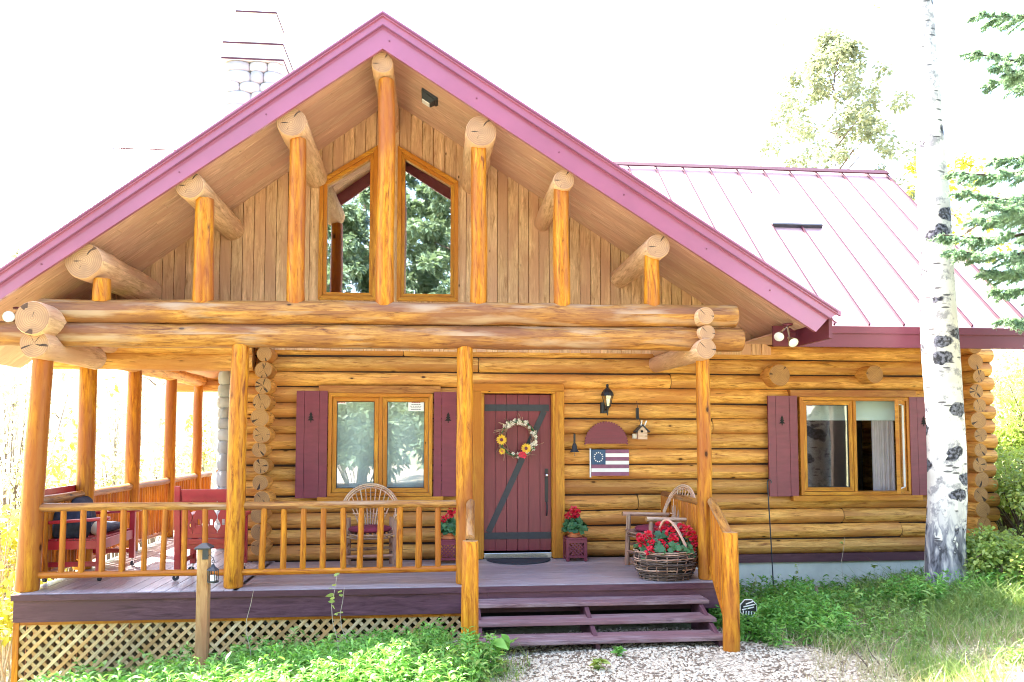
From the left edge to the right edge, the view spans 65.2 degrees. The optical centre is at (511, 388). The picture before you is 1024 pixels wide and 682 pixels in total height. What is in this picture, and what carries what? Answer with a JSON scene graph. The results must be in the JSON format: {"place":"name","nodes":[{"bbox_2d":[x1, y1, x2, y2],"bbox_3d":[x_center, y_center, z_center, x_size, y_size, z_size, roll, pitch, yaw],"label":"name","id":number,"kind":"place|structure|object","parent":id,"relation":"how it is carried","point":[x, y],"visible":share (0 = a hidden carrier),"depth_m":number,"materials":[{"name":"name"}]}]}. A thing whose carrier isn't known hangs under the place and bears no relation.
{"place":"outdoors","nodes":[
{"label":"outdoors","id":0,"kind":"place"},
{"bbox_2d":[0,349,1023,681],"bbox_3d":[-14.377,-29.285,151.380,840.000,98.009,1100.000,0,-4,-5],"label":"ground","id":1,"kind":"structure","parent":0,"point":[208,397],"depth_m":9.04,"materials":[{"name":"grey gravel"}]},
{"bbox_2d":[0,633,11,681],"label":"grass","id":2,"kind":"structure","parent":1,"relation":"on","point":[7,663],"depth_m":9.31,"materials":[{"name":"yellow plant"}]},
{"bbox_2d":[0,473,51,669],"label":"shrub","id":3,"kind":"object","parent":1,"relation":"on","point":[5,541],"visible":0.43,"depth_m":9.64,"materials":[{"name":"yellow plant"}]},
{"bbox_2d":[0,247,55,538],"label":"aspen tree","id":4,"kind":"object","parent":1,"relation":"on","point":[12,256],"visible":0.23,"depth_m":20.81,"materials":[{"name":"yellow plant"}]},
{"bbox_2d":[0,556,62,681],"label":"shrub","id":5,"kind":"object","parent":1,"relation":"on","point":[6,620],"visible":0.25,"depth_m":8.53,"materials":[{"name":"yellow plant"}]},
{"bbox_2d":[0,455,75,587],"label":"shrub","id":6,"kind":"object","parent":1,"relation":"on","point":[15,482],"visible":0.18,"depth_m":11.66,"materials":[{"name":"yellow plant"}]},
{"bbox_2d":[0,362,76,597],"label":"shrub","id":7,"kind":"object","parent":1,"relation":"on","point":[8,426],"visible":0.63,"depth_m":18.88,"materials":[{"name":"yellow plant"}]},
{"bbox_2d":[2,482,75,580],"bbox_3d":[-6.135,2.368,10.830,1.369,2.367,1.239,-1,-4,14],"label":"shrub","id":8,"kind":"object","parent":1,"relation":"on","point":[64,484],"visible":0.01,"depth_m":10.75,"materials":[{"name":"yellow plant"}]},
{"bbox_2d":[50,369,71,485],"bbox_3d":[-16.125,1.043,28.340,1.703,9.904,1.207,-2,-4,32],"label":"aspen tree","id":9,"kind":"object","parent":1,"relation":"on","point":[63,374],"visible":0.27,"depth_m":28.50,"materials":[{"name":"white plant"}]},
{"bbox_2d":[49,369,101,484],"bbox_3d":[-12.698,1.201,22.928,1.727,8.449,1.964,0,-4,-5],"label":"aspen tree","id":10,"kind":"object","parent":1,"relation":"on","point":[76,393],"visible":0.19,"depth_m":22.85,"materials":[{"name":"white plant"}]},
{"bbox_2d":[15,376,144,579],"bbox_3d":[-8.701,2.067,16.041,2.609,4.705,2.345,0,-4,-5],"label":"shrub","id":11,"kind":"object","parent":1,"relation":"on","point":[59,470],"visible":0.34,"depth_m":16.13,"materials":[{"name":"yellow plant"}]},
{"bbox_2d":[53,369,164,486],"bbox_3d":[-15.231,2.180,30.459,3.675,7.106,3.235,0,-4,-5],"label":"shrub","id":12,"kind":"object","parent":1,"relation":"on","point":[118,401],"visible":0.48,"depth_m":30.39,"materials":[{"name":"yellow plant"}]},
{"bbox_2d":[100,369,143,485],"bbox_3d":[-16.083,0.624,32.850,1.933,10.957,1.491,0,-4,-5],"label":"aspen tree","id":13,"kind":"object","parent":1,"relation":"on","point":[117,379],"visible":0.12,"depth_m":32.54,"materials":[{"name":"white plant"}]},
{"bbox_2d":[95,431,156,559],"bbox_3d":[-9.015,2.685,18.289,1.774,3.650,1.585,2,-4,-31],"label":"shrub","id":14,"kind":"object","parent":1,"relation":"on","point":[118,467],"visible":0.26,"depth_m":18.20,"materials":[{"name":"yellow plant"}]},
{"bbox_2d":[96,412,191,546],"bbox_3d":[-10.705,2.785,22.908,2.703,4.183,2.286,0,-4,-5],"label":"shrub","id":15,"kind":"object","parent":1,"relation":"on","point":[155,464],"visible":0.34,"depth_m":22.97,"materials":[{"name":"yellow plant"}]},
{"bbox_2d":[141,377,165,544],"bbox_3d":[-11.595,0.879,26.068,1.854,8.934,1.493,0,-4,-5],"label":"aspen tree","id":16,"kind":"object","parent":1,"relation":"on","point":[159,422],"visible":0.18,"depth_m":25.94,"materials":[{"name":"white plant"}]},
{"bbox_2d":[151,425,218,527],"bbox_3d":[-10.201,2.973,25.201,2.067,3.669,2.300,3,-5,-41],"label":"shrub","id":17,"kind":"object","parent":1,"relation":"on","point":[186,452],"visible":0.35,"depth_m":25.20,"materials":[{"name":"yellow plant"}]},
{"bbox_2d":[183,392,192,473],"bbox_3d":[-15.032,0.342,36.763,1.756,11.304,1.588,0,-4,-5],"label":"aspen tree","id":18,"kind":"object","parent":1,"relation":"on","point":[188,409],"visible":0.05,"depth_m":36.64,"materials":[{"name":"white plant"}]},
{"bbox_2d":[182,392,218,520],"bbox_3d":[-11.101,0.041,29.077,1.597,10.293,1.508,-3,-4,39],"label":"aspen tree","id":19,"kind":"object","parent":1,"relation":"on","point":[214,427],"visible":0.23,"depth_m":28.94,"materials":[{"name":"white plant"}]},
{"bbox_2d":[182,413,218,483],"bbox_3d":[-11.041,2.736,28.892,2.011,4.634,2.698,-1,-4,23],"label":"shrub","id":20,"kind":"object","parent":1,"relation":"on","point":[188,421],"visible":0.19,"depth_m":28.59,"materials":[{"name":"yellow plant"}]},
{"bbox_2d":[194,543,213,672],"bbox_3d":[-2.692,2.039,6.963,0.144,1.371,0.144,0,-4,-5],"label":"path light post","id":21,"kind":"object","parent":1,"relation":"on","point":[202,625],"visible":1,"depth_m":6.93,"materials":[{"name":"brown wood"}]},
{"bbox_2d":[207,554,218,582],"bbox_3d":[-2.593,1.563,6.941,0.110,0.243,0.095,0,-4,-5],"label":"hanging lantern","id":22,"kind":"object","parent":21,"relation":"hanging from","point":[214,568],"visible":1,"depth_m":6.92,"materials":[{"name":"metal"}]},
{"bbox_2d":[246,590,253,655],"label":"weed","id":23,"kind":"object","parent":1,"relation":"on","point":[246,627],"visible":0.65,"depth_m":7.28,"materials":[{"name":"green plant"}]},
{"bbox_2d":[326,573,338,650],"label":"weed","id":24,"kind":"object","parent":1,"relation":"on","point":[331,595],"visible":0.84,"depth_m":7.27,"materials":[{"name":"green plant"}]},
{"bbox_2d":[338,590,346,640],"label":"weed","id":25,"kind":"object","parent":1,"relation":"on","point":[341,595],"visible":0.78,"depth_m":7.27,"materials":[{"name":"green plant"}]},
{"bbox_2d":[209,632,542,681],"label":"grass","id":26,"kind":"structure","parent":1,"relation":"on","point":[504,665],"depth_m":6.73,"materials":[{"name":"green plant"}]},
{"bbox_2d":[479,631,508,660],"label":"weed","id":27,"kind":"object","parent":1,"relation":"on","point":[499,644],"visible":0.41,"depth_m":6.89,"materials":[{"name":"green plant"}]},
{"bbox_2d":[500,634,518,668],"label":"weed","id":28,"kind":"object","parent":1,"relation":"on","point":[506,639],"visible":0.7,"depth_m":6.98,"materials":[{"name":"green plant"}]},
{"bbox_2d":[0,10,1023,681],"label":"log cabin","id":29,"kind":"object","parent":1,"relation":"on","point":[336,272],"visible":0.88,"depth_m":9.85,"materials":[{"name":"brown wood"}]},
{"bbox_2d":[2,307,18,321],"bbox_3d":[-5.054,-0.743,8.133,0.120,0.188,0.322,1,-4,-11],"label":"flood light","id":30,"kind":"object","parent":29,"relation":"attached to","point":[8,316],"visible":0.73,"depth_m":7.98,"materials":[{"name":"paint"}]},
{"bbox_2d":[42,485,141,581],"bbox_3d":[-4.685,1.563,8.917,0.728,0.999,1.117,0,-4,-7],"label":"red chair","id":31,"kind":"object","parent":29,"relation":"on","point":[112,539],"visible":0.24,"depth_m":8.55,"materials":[{"name":"paint"}]},
{"bbox_2d":[52,511,91,537],"bbox_3d":[-4.708,1.442,8.557,0.385,0.345,0.142,1,-14,-11],"label":"pillow","id":32,"kind":"object","parent":31,"relation":"on","point":[72,530],"visible":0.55,"depth_m":8.49,"materials":[{"name":"blue fabric"}]},
{"bbox_2d":[91,521,96,534],"bbox_3d":[-4.525,1.527,8.751,0.121,0.162,0.122,20,5,-4],"label":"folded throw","id":33,"kind":"object","parent":31,"relation":"on","point":[94,528],"visible":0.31,"depth_m":8.69,"materials":[{"name":"beige fabric"}]},
{"bbox_2d":[90,521,119,533],"bbox_3d":[-4.699,1.577,9.078,0.446,0.112,0.609,0,-4,-5],"label":"seat cushion","id":34,"kind":"object","parent":31,"relation":"on","point":[113,525],"visible":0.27,"depth_m":9.02,"materials":[{"name":"grey fabric"}]},
{"bbox_2d":[71,496,96,521],"bbox_3d":[-4.870,1.417,9.109,0.122,0.385,0.486,-12,-2,-6],"label":"back cushion","id":35,"kind":"object","parent":34,"relation":"on","point":[84,499],"visible":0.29,"depth_m":9.12,"materials":[{"name":"blue fabric"}]},
{"bbox_2d":[172,486,250,580],"bbox_3d":[-3.288,1.555,8.783,0.657,0.999,0.728,0,-4,-5],"label":"red chair","id":36,"kind":"object","parent":29,"relation":"on","point":[216,538],"visible":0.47,"depth_m":8.47,"materials":[{"name":"paint"}]},
{"bbox_2d":[318,145,377,300],"bbox_3d":[-2.064,-2.094,10.102,0.720,1.983,0.105,0,-4,-5],"label":"window","id":37,"kind":"structure","parent":29,"relation":"in","point":[348,196],"depth_m":10.10,"materials":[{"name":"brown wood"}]},
{"bbox_2d":[340,483,396,566],"bbox_3d":[-1.660,1.611,9.356,0.708,0.962,0.713,1,-4,-9],"label":"twig chair","id":38,"kind":"object","parent":29,"relation":"on","point":[390,535],"visible":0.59,"depth_m":9.54,"materials":[{"name":"brown wood"}]},
{"bbox_2d":[348,524,391,532],"bbox_3d":[-1.657,1.637,9.332,0.510,0.062,0.484,1,-4,-9],"label":"seat cushion","id":39,"kind":"object","parent":38,"relation":"on","point":[370,528],"visible":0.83,"depth_m":9.19,"materials":[{"name":"red fabric"}]},
{"bbox_2d":[317,385,442,500],"bbox_3d":[-1.628,0.694,10.001,1.542,1.445,0.220,0,-4,-5],"label":"window","id":40,"kind":"structure","parent":29,"relation":"in","point":[382,435],"depth_m":10.03,"materials":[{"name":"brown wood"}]},
{"bbox_2d":[396,146,457,301],"bbox_3d":[-1.073,-2.091,10.198,0.770,1.988,0.105,0,-4,-5],"label":"window","id":41,"kind":"structure","parent":29,"relation":"in","point":[427,197],"depth_m":10.20,"materials":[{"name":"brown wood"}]},
{"bbox_2d":[421,88,437,107],"bbox_3d":[-0.964,-3.393,9.374,0.193,0.167,0.220,0,-4,-5],"label":"soffit light","id":42,"kind":"object","parent":29,"relation":"attached to","point":[429,99],"visible":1,"depth_m":9.30,"materials":[{"name":"metal"}]},
{"bbox_2d":[441,537,455,560],"bbox_3d":[-0.779,1.973,9.728,0.260,0.284,0.260,0,-4,-5],"label":"plant stand","id":43,"kind":"object","parent":29,"relation":"on","point":[446,542],"visible":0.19,"depth_m":9.61,"materials":[{"name":"red paint"}]},
{"bbox_2d":[441,508,455,538],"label":"potted geranium","id":44,"kind":"object","parent":43,"relation":"on","point":[448,527],"visible":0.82,"depth_m":9.66,"materials":[{"name":"plant"}]},
{"bbox_2d":[484,394,551,558],"bbox_3d":[0.072,1.108,10.130,0.855,2.058,0.130,0,-4,-5],"label":"door","id":45,"kind":"structure","parent":29,"relation":"in","point":[517,492],"depth_m":10.13,"materials":[{"name":"paint"}]},
{"bbox_2d":[493,413,543,460],"bbox_3d":[0.084,0.612,10.072,0.646,0.600,0.078,0,-4,-5],"label":"door wreath","id":46,"kind":"object","parent":45,"relation":"hanging from","point":[526,449],"depth_m":10.06,"materials":[{"name":"multicoloured plant"}]},
{"bbox_2d":[486,558,550,564],"bbox_3d":[0.099,2.110,9.744,0.799,0.014,0.400,0,-4,-5],"label":"door mat","id":47,"kind":"object","parent":29,"relation":"on","point":[520,561],"depth_m":9.75,"materials":[{"name":"rubber"}]},
{"bbox_2d":[570,433,578,455],"bbox_3d":[0.793,0.712,10.149,0.120,0.295,0.121,0,-4,-5],"label":"door bell","id":48,"kind":"object","parent":29,"relation":"hanging from","point":[574,447],"depth_m":10.13,"materials":[{"name":"metal"}]},
{"bbox_2d":[563,535,586,561],"bbox_3d":[0.781,1.984,9.918,0.260,0.284,0.260,0,-4,-5],"label":"plant stand","id":49,"kind":"object","parent":29,"relation":"on","point":[582,546],"visible":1,"depth_m":9.80,"materials":[{"name":"red paint"}]},
{"bbox_2d":[561,506,588,536],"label":"potted geranium","id":50,"kind":"object","parent":49,"relation":"on","point":[574,525],"visible":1,"depth_m":9.87,"materials":[{"name":"plant"}]},
{"bbox_2d":[584,421,627,444],"bbox_3d":[1.203,0.571,10.219,0.571,0.299,0.025,0,-4,-5],"label":"welcome plaque","id":51,"kind":"object","parent":29,"relation":"attached to","point":[605,432],"visible":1,"depth_m":10.21,"materials":[{"name":"red paint"}]},
{"bbox_2d":[600,384,613,414],"bbox_3d":[1.196,0.148,10.209,0.155,0.400,0.236,2,-4,-28],"label":"wall lantern","id":52,"kind":"object","parent":29,"relation":"attached to","point":[606,391],"depth_m":10.16,"materials":[{"name":"black metal"}]},
{"bbox_2d":[590,448,628,476],"bbox_3d":[1.239,0.951,10.191,0.509,0.367,0.031,0,-4,-5],"label":"flag board","id":53,"kind":"object","parent":29,"relation":"attached to","point":[616,462],"visible":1,"depth_m":10.18,"materials":[{"name":"multicoloured paint"}]},
{"bbox_2d":[632,401,649,438],"bbox_3d":[1.641,0.404,10.199,0.204,0.491,0.160,0,-4,-5],"label":"birdhouse","id":54,"kind":"object","parent":29,"relation":"hanging from","point":[641,430],"visible":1,"depth_m":10.13,"materials":[{"name":"wood"}]},
{"bbox_2d":[621,484,694,564],"bbox_3d":[1.720,1.612,9.368,0.713,0.962,0.708,1,-4,-18],"label":"twig chair","id":55,"kind":"object","parent":29,"relation":"on","point":[633,532],"visible":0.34,"depth_m":9.51,"materials":[{"name":"brown wood"}]},
{"bbox_2d":[635,524,674,532],"bbox_3d":[1.678,1.639,9.362,0.484,0.062,0.510,1,-4,-18],"label":"seat cushion","id":56,"kind":"object","parent":55,"relation":"on","point":[643,528],"visible":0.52,"depth_m":9.25,"materials":[{"name":"red fabric"}]},
{"bbox_2d":[633,518,697,580],"bbox_3d":[1.659,1.733,8.668,0.701,0.648,0.584,0,-4,-5],"label":"wicker basket","id":57,"kind":"object","parent":29,"relation":"on","point":[673,566],"visible":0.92,"depth_m":8.44,"materials":[{"name":"brown wicker"}]},
{"bbox_2d":[633,521,697,558],"bbox_3d":[1.667,1.636,8.684,0.723,0.379,0.591,0,-4,-5],"label":"geranium plant","id":58,"kind":"object","parent":57,"relation":"in","point":[662,541],"visible":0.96,"depth_m":8.56,"materials":[{"name":"red plant"}]},
{"bbox_2d":[774,323,797,346],"bbox_3d":[3.125,-0.607,9.184,0.260,0.288,0.244,0,-4,-5],"label":"flood light","id":59,"kind":"object","parent":29,"relation":"attached to","point":[792,341],"visible":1,"depth_m":9.12,"materials":[{"name":"paint"}]},
{"bbox_2d":[787,390,922,500],"bbox_3d":[4.535,0.741,10.401,1.774,1.450,0.820,0,-4,-5],"label":"window","id":60,"kind":"structure","parent":29,"relation":"in","point":[882,407],"depth_m":10.55,"materials":[{"name":"brown wood"}]},
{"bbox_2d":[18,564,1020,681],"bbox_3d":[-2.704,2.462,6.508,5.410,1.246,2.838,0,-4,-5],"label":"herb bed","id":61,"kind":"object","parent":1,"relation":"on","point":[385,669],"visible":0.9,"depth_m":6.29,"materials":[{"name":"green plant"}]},
{"bbox_2d":[610,646,626,655],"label":"weed","id":62,"kind":"object","parent":1,"relation":"on","point":[618,650],"visible":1,"depth_m":7.19,"materials":[{"name":"green plant"}]},
{"bbox_2d":[424,617,1021,681],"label":"gravel","id":63,"kind":"structure","parent":1,"relation":"on","point":[674,678],"depth_m":6.99,"materials":[{"name":"grey gravel"}]},
{"bbox_2d":[589,657,610,669],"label":"weed","id":64,"kind":"object","parent":63,"relation":"on","point":[597,661],"visible":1,"depth_m":6.80,"materials":[{"name":"green plant"}]},
{"bbox_2d":[885,637,899,669],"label":"dead twig","id":65,"kind":"object","parent":63,"relation":"on","point":[891,652],"visible":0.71,"depth_m":6.69,"materials":[{"name":"grey wood"}]},
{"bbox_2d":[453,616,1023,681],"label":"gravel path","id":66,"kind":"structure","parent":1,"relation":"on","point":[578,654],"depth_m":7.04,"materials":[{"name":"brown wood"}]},
{"bbox_2d":[740,599,756,632],"bbox_3d":[2.378,2.345,8.046,0.177,0.442,0.033,0,-4,-5],"label":"yard sign","id":67,"kind":"object","parent":1,"relation":"on","point":[745,604],"visible":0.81,"depth_m":8.04,"materials":[{"name":"white paint"}]},
{"bbox_2d":[767,479,773,591],"bbox_3d":[3.191,1.957,9.851,0.080,1.668,0.016,0,-4,-5],"label":"garden hook","id":68,"kind":"object","parent":1,"relation":"on","point":[770,530],"visible":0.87,"depth_m":9.86,"materials":[{"name":"metal"}]},
{"bbox_2d":[758,27,917,200],"bbox_3d":[13.207,-6.639,32.023,7.162,15.863,7.603,0,-4,-5],"label":"aspen tree","id":69,"kind":"object","parent":1,"relation":"on","point":[835,49],"visible":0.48,"depth_m":31.49,"materials":[{"name":"green plant"}]},
{"bbox_2d":[848,637,868,670],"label":"dead twig","id":70,"kind":"object","parent":1,"relation":"on","point":[858,655],"visible":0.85,"depth_m":6.65,"materials":[{"name":"beige plant"}]},
{"bbox_2d":[708,566,1023,647],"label":"herb bed","id":71,"kind":"object","parent":1,"relation":"on","point":[777,610],"visible":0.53,"depth_m":8.32,"materials":[{"name":"green plant"}]},
{"bbox_2d":[769,0,968,590],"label":"birch tree","id":72,"kind":"object","parent":1,"relation":"on","point":[946,515],"visible":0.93,"depth_m":8.99,"materials":[{"name":"white plant"}]},
{"bbox_2d":[761,568,1023,681],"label":"grass","id":73,"kind":"structure","parent":1,"relation":"on","point":[976,628],"depth_m":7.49,"materials":[{"name":"green plant"}]},
{"bbox_2d":[820,549,1023,621],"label":"grass","id":74,"kind":"structure","parent":1,"relation":"on","point":[999,592],"depth_m":8.22,"materials":[{"name":"green plant"}]},
{"bbox_2d":[902,155,971,250],"bbox_3d":[14.165,-3.553,27.826,3.071,9.108,3.070,0,-4,-5],"label":"aspen tree","id":75,"kind":"object","parent":1,"relation":"on","point":[911,169],"visible":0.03,"depth_m":27.95,"materials":[{"name":"yellow plant"}]},
{"bbox_2d":[927,8,1023,333],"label":"spruce tree","id":76,"kind":"object","parent":1,"relation":"on","point":[1010,215],"visible":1,"depth_m":8.01,"materials":[{"name":"green plant"}]},
{"bbox_2d":[947,152,1023,269],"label":"aspen tree","id":77,"kind":"object","parent":1,"relation":"on","point":[963,163],"visible":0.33,"depth_m":25.85,"materials":[{"name":"yellow plant"}]},
{"bbox_2d":[963,523,1023,588],"bbox_3d":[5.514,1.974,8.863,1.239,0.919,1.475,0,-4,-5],"label":"shrub","id":78,"kind":"object","parent":1,"relation":"on","point":[1018,554],"visible":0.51,"depth_m":8.67,"materials":[{"name":"green plant"}]},
{"bbox_2d":[989,349,1023,431],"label":"shrub","id":79,"kind":"object","parent":1,"relation":"on","point":[1007,352],"visible":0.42,"depth_m":17.63,"materials":[{"name":"yellow plant"}]},
{"bbox_2d":[989,445,1023,520],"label":"shrub","id":80,"kind":"object","parent":1,"relation":"on","point":[1019,493],"visible":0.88,"depth_m":10.40,"materials":[{"name":"green plant"}]},
{"bbox_2d":[990,349,1023,463],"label":"shrub","id":81,"kind":"object","parent":1,"relation":"on","point":[1012,402],"visible":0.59,"depth_m":13.77,"materials":[{"name":"yellow plant"}]},
{"bbox_2d":[992,438,1023,541],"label":"shrub","id":82,"kind":"object","parent":1,"relation":"on","point":[1004,515],"visible":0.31,"depth_m":11.05,"materials":[{"name":"green plant"}]},
{"bbox_2d":[992,402,1023,478],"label":"shrub","id":83,"kind":"object","parent":1,"relation":"on","point":[1017,442],"visible":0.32,"depth_m":14.21,"materials":[{"name":"yellow plant"}]},
{"bbox_2d":[995,480,1021,529],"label":"shrub","id":84,"kind":"object","parent":1,"relation":"on","point":[1006,508],"visible":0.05,"depth_m":11.97,"materials":[{"name":"green plant"}]},
{"bbox_2d":[0,0,1023,362],"label":"sky","id":85,"kind":"structure","parent":0,"point":[652,81],"materials":[{"name":"white"}]},
{"bbox_2d":[994,461,1023,539],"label":"grass","id":86,"kind":"structure","parent":0,"point":[1013,520],"depth_m":11.73,"materials":[{"name":"green plant"}]}
]}

